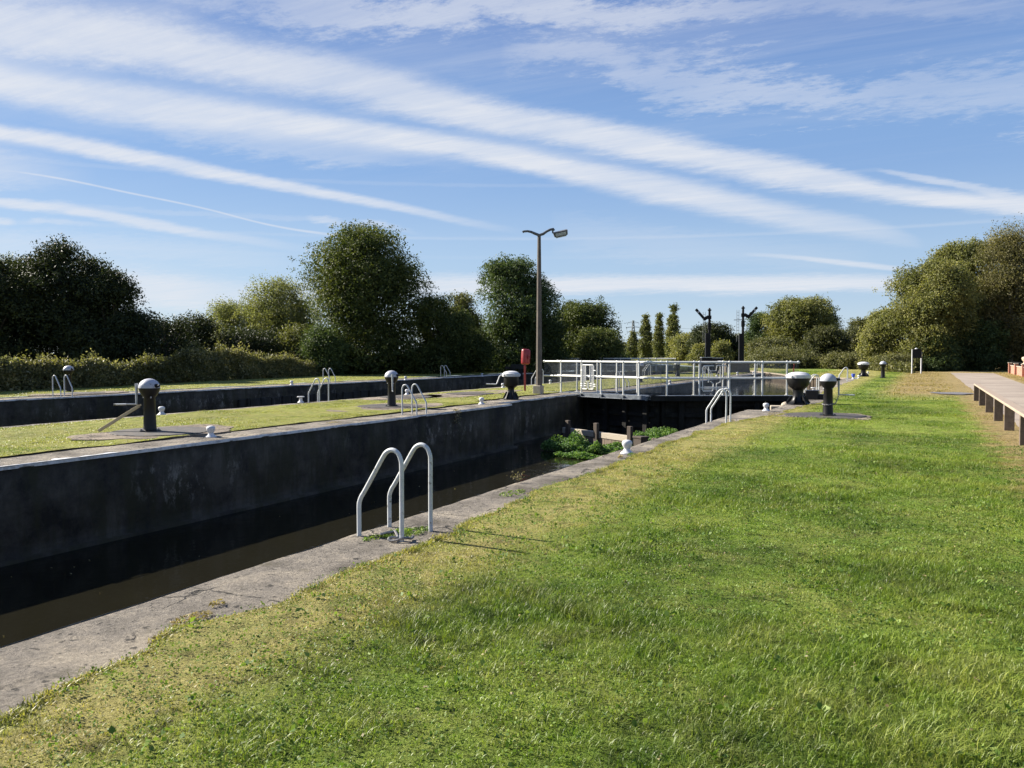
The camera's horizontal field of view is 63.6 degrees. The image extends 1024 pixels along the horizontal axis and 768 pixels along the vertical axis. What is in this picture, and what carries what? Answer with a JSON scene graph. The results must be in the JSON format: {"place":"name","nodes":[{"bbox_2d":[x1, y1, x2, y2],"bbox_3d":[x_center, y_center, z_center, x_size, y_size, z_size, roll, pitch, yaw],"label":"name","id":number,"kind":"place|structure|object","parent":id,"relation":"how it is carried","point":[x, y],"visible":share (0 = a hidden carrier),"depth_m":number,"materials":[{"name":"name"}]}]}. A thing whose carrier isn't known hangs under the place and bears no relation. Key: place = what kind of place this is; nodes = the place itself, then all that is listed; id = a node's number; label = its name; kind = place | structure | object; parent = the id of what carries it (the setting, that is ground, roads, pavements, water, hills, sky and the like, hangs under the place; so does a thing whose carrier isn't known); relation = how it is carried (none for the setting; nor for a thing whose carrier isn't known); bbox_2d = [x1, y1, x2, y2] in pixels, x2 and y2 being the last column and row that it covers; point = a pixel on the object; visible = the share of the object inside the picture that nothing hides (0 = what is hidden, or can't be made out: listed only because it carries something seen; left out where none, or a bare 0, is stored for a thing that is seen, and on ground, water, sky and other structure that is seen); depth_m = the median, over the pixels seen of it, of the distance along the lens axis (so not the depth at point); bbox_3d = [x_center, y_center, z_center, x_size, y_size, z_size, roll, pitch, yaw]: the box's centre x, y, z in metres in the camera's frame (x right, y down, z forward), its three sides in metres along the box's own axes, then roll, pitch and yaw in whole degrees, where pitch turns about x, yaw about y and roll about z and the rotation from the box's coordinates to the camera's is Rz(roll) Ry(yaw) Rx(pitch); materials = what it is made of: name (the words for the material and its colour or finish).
{"place":"outdoors","nodes":[
{"label":"outdoors","id":0,"kind":"place"},
{"bbox_2d":[0,428,635,646],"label":"water","id":1,"kind":"structure","parent":0,"point":[39,596],"depth_m":13.17,"materials":[{"name":"brown liquid"}]},
{"bbox_2d":[562,420,655,446],"bbox_3d":[3.112,2.370,27.465,0.351,2.140,4.836,-1,3,-33],"label":"timber fender","id":2,"kind":"object","parent":1,"relation":"in","point":[595,434],"visible":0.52,"depth_m":27.55,"materials":[{"name":"brown wood"}]},
{"bbox_2d":[540,426,677,459],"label":"water plants","id":3,"kind":"object","parent":1,"relation":"on","point":[578,446],"visible":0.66,"depth_m":25.50,"materials":[{"name":"green plant"}]},
{"bbox_2d":[0,353,1023,767],"bbox_3d":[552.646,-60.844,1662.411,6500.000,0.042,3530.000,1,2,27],"label":"ground","id":4,"kind":"structure","parent":0,"point":[160,667],"depth_m":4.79,"materials":[{"name":"green plant"}]},
{"bbox_2d":[0,252,48,360],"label":"tree","id":5,"kind":"object","parent":4,"relation":"on","point":[10,298],"visible":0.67,"depth_m":47.52,"materials":[{"name":"green plant"}]},
{"bbox_2d":[0,252,52,358],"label":"tree","id":6,"kind":"object","parent":4,"relation":"on","point":[17,286],"visible":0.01,"depth_m":51.45,"materials":[{"name":"green plant"}]},
{"bbox_2d":[0,233,130,360],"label":"tree","id":7,"kind":"object","parent":4,"relation":"on","point":[53,265],"visible":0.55,"depth_m":48.24,"materials":[{"name":"green plant"}]},
{"bbox_2d":[63,365,73,391],"bbox_3d":[-18.520,-0.234,34.474,0.428,1.079,0.428,-1,2,-18],"label":"gear pedestal","id":8,"kind":"object","parent":4,"relation":"on","point":[68,370],"visible":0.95,"depth_m":34.37,"materials":[{"name":"black paint"}]},
{"bbox_2d":[0,348,141,391],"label":"bramble hedge","id":9,"kind":"object","parent":4,"relation":"on","point":[16,374],"visible":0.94,"depth_m":37.27,"materials":[{"name":"green plant"}]},
{"bbox_2d":[28,391,128,395],"bbox_3d":[-17.211,0.435,33.200,1.859,0.166,4.273,1,2,27],"label":"concrete pad","id":10,"kind":"object","parent":4,"relation":"on","point":[86,393],"visible":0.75,"depth_m":32.64,"materials":[{"name":"concrete"}]},
{"bbox_2d":[46,249,129,358],"bbox_3d":[-26.781,-4.307,51.777,6.037,8.427,6.383,-1,2,-20],"label":"tree","id":11,"kind":"object","parent":4,"relation":"on","point":[94,264],"visible":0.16,"depth_m":50.91,"materials":[{"name":"green plant"}]},
{"bbox_2d":[49,265,170,364],"bbox_3d":[-23.758,-3.498,48.605,7.143,7.053,7.051,1,2,27],"label":"tree","id":12,"kind":"object","parent":4,"relation":"on","point":[121,342],"visible":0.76,"depth_m":47.96,"materials":[{"name":"green plant"}]},
{"bbox_2d":[98,404,140,431],"bbox_3d":[-8.046,0.698,16.927,0.841,0.560,0.085,0,2,-12],"label":"timber bar","id":13,"kind":"object","parent":4,"relation":"on","point":[118,418],"visible":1,"depth_m":16.89,"materials":[{"name":"wood"}]},
{"bbox_2d":[67,424,232,440],"bbox_3d":[-7.125,1.047,16.902,2.170,0.166,3.661,1,2,27],"label":"concrete pad","id":14,"kind":"object","parent":4,"relation":"on","point":[194,430],"visible":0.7,"depth_m":16.41,"materials":[{"name":"concrete"}]},
{"bbox_2d":[114,378,160,431],"bbox_3d":[-7.672,0.427,16.873,0.937,1.079,0.420,-1,2,-16],"label":"gear pedestal","id":15,"kind":"object","parent":14,"relation":"on","point":[149,389],"visible":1,"depth_m":16.84,"materials":[{"name":"black paint"}]},
{"bbox_2d":[121,343,211,384],"bbox_3d":[-18.541,-1.086,44.413,1.466,2.250,8.467,0,2,13],"label":"bramble hedge","id":16,"kind":"object","parent":4,"relation":"on","point":[164,370],"visible":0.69,"depth_m":43.92,"materials":[{"name":"green plant"}]},
{"bbox_2d":[140,312,209,356],"bbox_3d":[-22.739,-2.470,54.029,6.326,4.590,6.371,1,2,27],"label":"tree","id":17,"kind":"object","parent":4,"relation":"on","point":[174,339],"visible":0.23,"depth_m":53.87,"materials":[{"name":"green plant"}]},
{"bbox_2d":[162,309,232,350],"bbox_3d":[-23.069,-2.920,59.940,5.769,5.043,5.871,1,2,27],"label":"tree","id":18,"kind":"object","parent":4,"relation":"on","point":[203,322],"visible":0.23,"depth_m":59.23,"materials":[{"name":"green plant"}]},
{"bbox_2d":[196,295,259,340],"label":"willow tree","id":19,"kind":"object","parent":4,"relation":"on","point":[224,309],"visible":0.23,"depth_m":74.39,"materials":[{"name":"green plant"}]},
{"bbox_2d":[206,325,294,357],"bbox_3d":[-19.569,-2.451,62.101,7.861,3.959,6.986,-1,2,-30],"label":"shrub","id":20,"kind":"object","parent":4,"relation":"on","point":[259,342],"visible":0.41,"depth_m":60.59,"materials":[{"name":"green plant"}]},
{"bbox_2d":[180,338,338,381],"bbox_3d":[-15.647,-1.630,54.251,1.963,2.600,19.408,1,2,17],"label":"bramble hedge","id":21,"kind":"object","parent":4,"relation":"on","point":[224,363],"visible":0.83,"depth_m":50.76,"materials":[{"name":"green plant"}]},
{"bbox_2d":[226,269,327,341],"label":"willow tree","id":22,"kind":"object","parent":4,"relation":"on","point":[274,309],"visible":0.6,"depth_m":72.20,"materials":[{"name":"green plant"}]},
{"bbox_2d":[0,371,562,426],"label":"lock wall","id":23,"kind":"structure","parent":4,"relation":"on","point":[26,410],"depth_m":36.47,"materials":[{"name":"concrete"}]},
{"bbox_2d":[238,388,396,407],"bbox_3d":[-9.924,1.178,44.533,0.210,1.402,12.900,1,2,27],"label":"timber fender","id":24,"kind":"object","parent":23,"relation":"attached to","point":[262,401],"visible":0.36,"depth_m":43.26,"materials":[{"name":"wood"}]},
{"bbox_2d":[549,358,585,382],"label":"lock gate","id":25,"kind":"structure","parent":23,"relation":"attached to","point":[568,373],"depth_m":72.19,"materials":[{"name":"metal"}]},
{"bbox_2d":[267,320,315,359],"bbox_3d":[-16.018,-2.624,61.809,4.393,4.309,4.737,1,2,27],"label":"shrub","id":26,"kind":"object","parent":4,"relation":"on","point":[288,337],"visible":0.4,"depth_m":61.06,"materials":[{"name":"green plant"}]},
{"bbox_2d":[294,321,354,374],"bbox_3d":[-13.411,-2.475,59.867,4.296,4.158,4.359,1,2,27],"label":"shrub","id":27,"kind":"object","parent":4,"relation":"on","point":[319,343],"visible":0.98,"depth_m":59.05,"materials":[{"name":"green plant"}]},
{"bbox_2d":[0,372,685,427],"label":"lock wall","id":28,"kind":"structure","parent":4,"relation":"on","point":[254,407],"depth_m":24.98,"materials":[{"name":"concrete"}]},
{"bbox_2d":[286,219,440,374],"bbox_3d":[-11.026,-6.563,63.620,11.419,12.058,11.777,1,2,27],"label":"oak tree","id":29,"kind":"object","parent":4,"relation":"on","point":[363,279],"visible":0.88,"depth_m":61.23,"materials":[{"name":"green plant"}]},
{"bbox_2d":[0,372,765,566],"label":"lock wall","id":30,"kind":"structure","parent":4,"relation":"on","point":[54,502],"depth_m":15.89,"materials":[{"name":"concrete"}]},
{"bbox_2d":[401,384,426,414],"bbox_3d":[-2.632,0.416,22.218,0.502,0.840,0.511,1,2,27],"label":"ladder handrail","id":31,"kind":"object","parent":30,"relation":"on","point":[411,392],"visible":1,"depth_m":22.11,"materials":[{"name":"metal"}]},
{"bbox_2d":[486,371,520,399],"bbox_3d":[-0.264,0.037,29.385,1.124,1.019,0.736,1,2,27],"label":"capstan","id":32,"kind":"object","parent":30,"relation":"on","point":[510,380],"visible":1,"depth_m":29.11,"materials":[{"name":"black paint"}]},
{"bbox_2d":[543,360,661,431],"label":"lock gate","id":33,"kind":"structure","parent":30,"relation":"attached to","point":[637,411],"depth_m":32.81,"materials":[{"name":"paint"}]},
{"bbox_2d":[327,403,442,411],"bbox_3d":[-3.676,0.747,24.899,2.355,0.166,4.892,1,2,27],"label":"concrete pad","id":34,"kind":"object","parent":4,"relation":"on","point":[381,406],"visible":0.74,"depth_m":24.66,"materials":[{"name":"concrete"}]},
{"bbox_2d":[385,370,399,406],"bbox_3d":[-3.575,0.132,24.733,0.533,1.079,0.420,2,3,45],"label":"gear pedestal","id":35,"kind":"object","parent":34,"relation":"on","point":[391,377],"visible":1,"depth_m":24.66,"materials":[{"name":"black paint"}]},
{"bbox_2d":[361,394,442,399],"bbox_3d":[-3.834,0.546,30.237,2.096,0.166,4.236,1,2,27],"label":"concrete pad","id":36,"kind":"object","parent":4,"relation":"on","point":[408,397],"visible":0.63,"depth_m":29.65,"materials":[{"name":"concrete"}]},
{"bbox_2d":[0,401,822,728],"bbox_3d":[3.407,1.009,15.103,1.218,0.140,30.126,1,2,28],"label":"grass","id":37,"kind":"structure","parent":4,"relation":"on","point":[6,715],"depth_m":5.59,"materials":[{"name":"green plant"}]},
{"bbox_2d":[0,378,856,714],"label":"lock wall","id":38,"kind":"structure","parent":4,"relation":"on","point":[30,666],"depth_m":5.63,"materials":[{"name":"concrete"}]},
{"bbox_2d":[357,442,432,541],"bbox_3d":[-1.065,0.968,7.524,0.502,0.840,0.511,1,2,27],"label":"ladder handrail","id":39,"kind":"object","parent":38,"relation":"on","point":[402,468],"visible":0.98,"depth_m":7.41,"materials":[{"name":"metal"}]},
{"bbox_2d":[380,530,413,541],"bbox_3d":[-1.032,1.347,7.299,0.340,0.048,0.244,2,3,45],"label":"cleat","id":40,"kind":"object","parent":38,"relation":"on","point":[396,538],"visible":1,"depth_m":7.22,"materials":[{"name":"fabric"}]},
{"bbox_2d":[147,412,782,643],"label":"weeds","id":41,"kind":"object","parent":38,"relation":"on","point":[177,619],"visible":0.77,"depth_m":5.14,"materials":[{"name":"plant"}]},
{"bbox_2d":[361,423,729,540],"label":"weeds","id":42,"kind":"object","parent":38,"relation":"on","point":[406,531],"visible":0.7,"depth_m":7.54,"materials":[{"name":"green plant"}]},
{"bbox_2d":[620,440,631,453],"bbox_3d":[1.887,1.028,13.526,0.216,0.229,0.216,0,2,6],"label":"mooring bollard","id":43,"kind":"object","parent":38,"relation":"on","point":[627,444],"visible":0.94,"depth_m":13.47,"materials":[{"name":"metal"}]},
{"bbox_2d":[705,388,731,422],"bbox_3d":[4.881,0.519,19.490,0.502,0.840,0.511,1,2,27],"label":"ladder handrail","id":44,"kind":"object","parent":38,"relation":"on","point":[722,390],"visible":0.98,"depth_m":19.38,"materials":[{"name":"metal"}]},
{"bbox_2d":[647,361,799,430],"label":"lock gate","id":45,"kind":"structure","parent":38,"relation":"attached to","point":[680,412],"depth_m":31.22,"materials":[{"name":"paint"}]},
{"bbox_2d":[785,372,810,404],"bbox_3d":[9.172,0.132,26.474,0.779,1.049,0.776,1,2,27],"label":"capstan","id":46,"kind":"object","parent":38,"relation":"on","point":[798,383],"visible":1,"depth_m":26.24,"materials":[{"name":"black paint"}]},
{"bbox_2d":[804,390,822,399],"bbox_3d":[10.717,0.387,29.393,1.200,0.340,0.600,1,2,27],"label":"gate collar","id":47,"kind":"object","parent":38,"relation":"on","point":[812,394],"visible":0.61,"depth_m":29.14,"materials":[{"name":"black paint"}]},
{"bbox_2d":[397,292,481,373],"bbox_3d":[-5.726,-4.022,66.010,7.327,6.794,6.969,0,2,-6],"label":"tree","id":48,"kind":"object","parent":4,"relation":"on","point":[452,332],"visible":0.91,"depth_m":64.33,"materials":[{"name":"green plant"}]},
{"bbox_2d":[445,289,486,329],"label":"tree","id":49,"kind":"object","parent":4,"relation":"on","point":[467,301],"visible":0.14,"depth_m":77.27,"materials":[{"name":"green plant"}]},
{"bbox_2d":[442,325,501,372],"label":"tree","id":50,"kind":"object","parent":4,"relation":"on","point":[484,353],"visible":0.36,"depth_m":66.84,"materials":[{"name":"green plant"}]},
{"bbox_2d":[423,390,521,397],"bbox_3d":[-1.617,0.442,33.001,2.040,0.166,7.140,1,2,27],"label":"concrete pad","id":51,"kind":"object","parent":4,"relation":"on","point":[462,394],"visible":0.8,"depth_m":32.58,"materials":[{"name":"concrete"}]},
{"bbox_2d":[335,351,633,373],"bbox_3d":[-1.190,-2.326,74.428,38.505,2.604,4.380,-2,3,-43],"label":"bramble hedge","id":52,"kind":"object","parent":4,"relation":"on","point":[402,367],"visible":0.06,"depth_m":64.98,"materials":[{"name":"green plant"}]},
{"bbox_2d":[0,445,1023,767],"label":"weeds","id":53,"kind":"object","parent":4,"relation":"on","point":[726,481],"visible":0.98,"depth_m":5.57,"materials":[{"name":"green plant"}]},
{"bbox_2d":[0,399,1023,455],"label":"grass","id":54,"kind":"structure","parent":4,"relation":"on","point":[898,404],"depth_m":18.11,"materials":[{"name":"green plant"}]},
{"bbox_2d":[0,370,1023,400],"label":"grass","id":55,"kind":"structure","parent":4,"relation":"on","point":[906,378],"depth_m":42.18,"materials":[{"name":"plant"}]},
{"bbox_2d":[505,364,523,379],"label":"balance beam","id":56,"kind":"structure","parent":4,"relation":"on","point":[513,367],"depth_m":61.81,"materials":[{"name":"wood"}]},
{"bbox_2d":[473,252,570,372],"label":"alder tree","id":57,"kind":"object","parent":4,"relation":"on","point":[511,278],"visible":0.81,"depth_m":69.79,"materials":[{"name":"green plant"}]},
{"bbox_2d":[521,349,529,390],"bbox_3d":[0.618,-0.607,35.394,0.409,1.795,0.246,-2,3,-38],"label":"lifebuoy housing","id":58,"kind":"object","parent":4,"relation":"on","point":[525,357],"visible":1,"depth_m":35.32,"materials":[{"name":"red paint"}]},
{"bbox_2d":[511,316,574,372],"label":"tree","id":59,"kind":"object","parent":4,"relation":"on","point":[552,340],"visible":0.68,"depth_m":68.78,"materials":[{"name":"green plant"}]},
{"bbox_2d":[522,228,567,394],"bbox_3d":[1.297,-2.875,32.691,1.804,6.592,0.430,0,2,4],"label":"street lamp","id":60,"kind":"object","parent":4,"relation":"on","point":[538,388],"visible":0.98,"depth_m":32.63,"materials":[{"name":"metal"}]},
{"bbox_2d":[551,295,626,369],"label":"tree","id":61,"kind":"object","parent":4,"relation":"on","point":[577,315],"visible":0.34,"depth_m":78.22,"materials":[{"name":"green plant"}]},
{"bbox_2d":[570,324,628,370],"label":"tree","id":62,"kind":"object","parent":4,"relation":"on","point":[598,343],"visible":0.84,"depth_m":72.74,"materials":[{"name":"green plant"}]},
{"bbox_2d":[625,330,639,357],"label":"poplar tree","id":63,"kind":"object","parent":4,"relation":"on","point":[631,348],"visible":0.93,"depth_m":238.74,"materials":[{"name":"green plant"}]},
{"bbox_2d":[635,312,653,357],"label":"poplar tree","id":64,"kind":"object","parent":4,"relation":"on","point":[644,347],"visible":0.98,"depth_m":233.73,"materials":[{"name":"green plant"}]},
{"bbox_2d":[650,312,665,357],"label":"poplar tree","id":65,"kind":"object","parent":4,"relation":"on","point":[658,343],"visible":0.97,"depth_m":228.88,"materials":[{"name":"green plant"}]},
{"bbox_2d":[663,302,681,357],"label":"poplar tree","id":66,"kind":"object","parent":4,"relation":"on","point":[672,329],"visible":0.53,"depth_m":223.79,"materials":[{"name":"green plant"}]},
{"bbox_2d":[665,330,691,360],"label":"willow tree","id":67,"kind":"object","parent":4,"relation":"on","point":[679,351],"visible":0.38,"depth_m":133.59,"materials":[{"name":"green plant"}]},
{"bbox_2d":[684,342,711,365],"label":"shrub","id":68,"kind":"object","parent":4,"relation":"on","point":[697,350],"visible":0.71,"depth_m":104.35,"materials":[{"name":"green plant"}]},
{"bbox_2d":[695,308,710,356],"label":"signal post","id":69,"kind":"object","parent":4,"relation":"on","point":[708,343],"visible":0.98,"depth_m":69.81,"materials":[{"name":"metal"}]},
{"bbox_2d":[685,321,737,360],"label":"tree","id":70,"kind":"object","parent":4,"relation":"on","point":[720,330],"visible":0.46,"depth_m":116.14,"materials":[{"name":"green plant"}]},
{"bbox_2d":[700,357,722,372],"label":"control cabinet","id":71,"kind":"object","parent":4,"relation":"on","point":[709,359],"visible":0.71,"depth_m":66.21,"materials":[{"name":"metal"}]},
{"bbox_2d":[711,338,737,360],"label":"shrub","id":72,"kind":"object","parent":4,"relation":"on","point":[722,350],"visible":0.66,"depth_m":99.20,"materials":[{"name":"green plant"}]},
{"bbox_2d":[724,363,749,372],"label":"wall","id":73,"kind":"structure","parent":4,"relation":"on","point":[737,369],"depth_m":68.60,"materials":[{"name":"concrete"}]},
{"bbox_2d":[736,306,757,360],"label":"signal post","id":74,"kind":"object","parent":4,"relation":"on","point":[740,339],"visible":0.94,"depth_m":71.31,"materials":[{"name":"metal"}]},
{"bbox_2d":[744,311,771,359],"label":"tree","id":75,"kind":"object","parent":4,"relation":"on","point":[755,328],"visible":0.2,"depth_m":111.08,"materials":[{"name":"green plant"}]},
{"bbox_2d":[744,334,802,360],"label":"shrub","id":76,"kind":"object","parent":4,"relation":"on","point":[769,341],"visible":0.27,"depth_m":94.76,"materials":[{"name":"green plant"}]},
{"bbox_2d":[746,344,818,368],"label":"shrub","id":77,"kind":"object","parent":4,"relation":"on","point":[768,354],"visible":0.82,"depth_m":86.75,"materials":[{"name":"green plant"}]},
{"bbox_2d":[750,371,844,383],"bbox_3d":[21.015,-0.083,65.062,2.189,1.480,22.364,0,2,1],"label":"sheet piling","id":78,"kind":"object","parent":4,"relation":"on","point":[813,381],"visible":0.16,"depth_m":62.76,"materials":[{"name":"metal"}]},
{"bbox_2d":[758,291,845,350],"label":"willow tree","id":79,"kind":"object","parent":4,"relation":"on","point":[792,319],"visible":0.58,"depth_m":105.88,"materials":[{"name":"green plant"}]},
{"bbox_2d":[787,349,822,368],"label":"shrub","id":80,"kind":"object","parent":4,"relation":"on","point":[808,361],"visible":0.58,"depth_m":86.29,"materials":[{"name":"green plant"}]},
{"bbox_2d":[774,412,871,419],"bbox_3d":[8.049,0.878,21.402,2.412,0.166,2.255,1,2,27],"label":"concrete pad","id":81,"kind":"object","parent":4,"relation":"on","point":[855,416],"visible":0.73,"depth_m":21.11,"materials":[{"name":"concrete"}]},
{"bbox_2d":[819,373,854,415],"bbox_3d":[8.304,0.270,21.061,0.856,1.079,0.420,1,2,18],"label":"gear pedestal","id":82,"kind":"object","parent":81,"relation":"on","point":[828,381],"visible":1,"depth_m":21.03,"materials":[{"name":"black paint"}]},
{"bbox_2d":[799,323,859,361],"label":"shrub","id":83,"kind":"object","parent":4,"relation":"on","point":[822,340],"visible":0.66,"depth_m":88.60,"materials":[{"name":"green plant"}]},
{"bbox_2d":[744,353,916,372],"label":"bramble hedge","id":84,"kind":"object","parent":4,"relation":"on","point":[898,367],"visible":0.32,"depth_m":70.66,"materials":[{"name":"green plant"}]},
{"bbox_2d":[815,347,867,368],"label":"shrub","id":85,"kind":"object","parent":4,"relation":"on","point":[833,360],"visible":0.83,"depth_m":82.90,"materials":[{"name":"green plant"}]},
{"bbox_2d":[841,316,881,359],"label":"shrub","id":86,"kind":"object","parent":4,"relation":"on","point":[854,325],"visible":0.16,"depth_m":91.01,"materials":[{"name":"green plant"}]},
{"bbox_2d":[857,362,869,376],"bbox_3d":[24.159,-1.006,56.739,0.779,1.049,0.776,1,2,27],"label":"capstan","id":87,"kind":"object","parent":4,"relation":"on","point":[863,367],"visible":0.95,"depth_m":56.51,"materials":[{"name":"black paint"}]},
{"bbox_2d":[853,306,919,362],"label":"tree","id":88,"kind":"object","parent":4,"relation":"on","point":[871,344],"visible":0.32,"depth_m":77.37,"materials":[{"name":"green plant"}]},
{"bbox_2d":[868,350,922,370],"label":"shrub","id":89,"kind":"object","parent":4,"relation":"on","point":[887,357],"visible":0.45,"depth_m":72.99,"materials":[{"name":"green plant"}]},
{"bbox_2d":[911,348,921,373],"bbox_3d":[31.870,-1.830,64.947,0.795,2.020,0.240,0,2,0],"label":"notice board","id":90,"kind":"object","parent":4,"relation":"on","point":[916,352],"visible":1,"depth_m":64.92,"materials":[{"name":"white paint"}]},
{"bbox_2d":[867,255,987,370],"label":"tree","id":91,"kind":"object","parent":4,"relation":"on","point":[934,298],"visible":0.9,"depth_m":73.49,"materials":[{"name":"green plant"}]},
{"bbox_2d":[909,330,964,371],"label":"shrub","id":92,"kind":"object","parent":4,"relation":"on","point":[943,361],"visible":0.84,"depth_m":72.56,"materials":[{"name":"green plant"}]},
{"bbox_2d":[918,236,1014,325],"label":"tree","id":93,"kind":"object","parent":4,"relation":"on","point":[963,250],"visible":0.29,"depth_m":77.85,"materials":[{"name":"green plant"}]},
{"bbox_2d":[941,318,1017,370],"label":"shrub","id":94,"kind":"object","parent":4,"relation":"on","point":[981,347],"visible":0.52,"depth_m":74.07,"materials":[{"name":"green plant"}]},
{"bbox_2d":[969,212,1023,370],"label":"birch tree","id":95,"kind":"object","parent":4,"relation":"on","point":[1005,251],"visible":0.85,"depth_m":74.82,"materials":[{"name":"green plant"}]},
{"bbox_2d":[973,384,1023,445],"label":"knee rail","id":96,"kind":"object","parent":4,"relation":"on","point":[986,397],"visible":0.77,"depth_m":19.68,"materials":[{"name":"wood"}]},
{"bbox_2d":[1008,361,1023,376],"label":"garden wall","id":97,"kind":"structure","parent":4,"relation":"on","point":[1015,368],"depth_m":61.04,"materials":[{"name":"brick"}]},
{"bbox_2d":[0,0,1023,397],"label":"sky","id":98,"kind":"structure","parent":0,"point":[723,157],"materials":[{"name":"blue"}]},
{"bbox_2d":[1,449,1023,558],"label":"grass","id":99,"kind":"structure","parent":0,"point":[899,460],"depth_m":9.12,"materials":[{"name":"green plant"}]},
{"bbox_2d":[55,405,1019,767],"bbox_3d":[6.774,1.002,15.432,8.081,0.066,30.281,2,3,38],"label":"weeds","id":100,"kind":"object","parent":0,"point":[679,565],"visible":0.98,"depth_m":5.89,"materials":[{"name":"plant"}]},
{"bbox_2d":[571,364,820,409],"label":"water","id":101,"kind":"structure","parent":0,"point":[745,392],"depth_m":47.50,"materials":[{"name":"liquid"}]},
{"bbox_2d":[586,358,675,379],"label":"lock gate","id":102,"kind":"structure","parent":101,"relation":"in","point":[608,373],"depth_m":70.91,"materials":[{"name":"metal"}]},
{"bbox_2d":[951,373,1023,426],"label":"path","id":103,"kind":"structure","parent":0,"point":[1010,389],"depth_m":41.67,"materials":[{"name":"concrete"}]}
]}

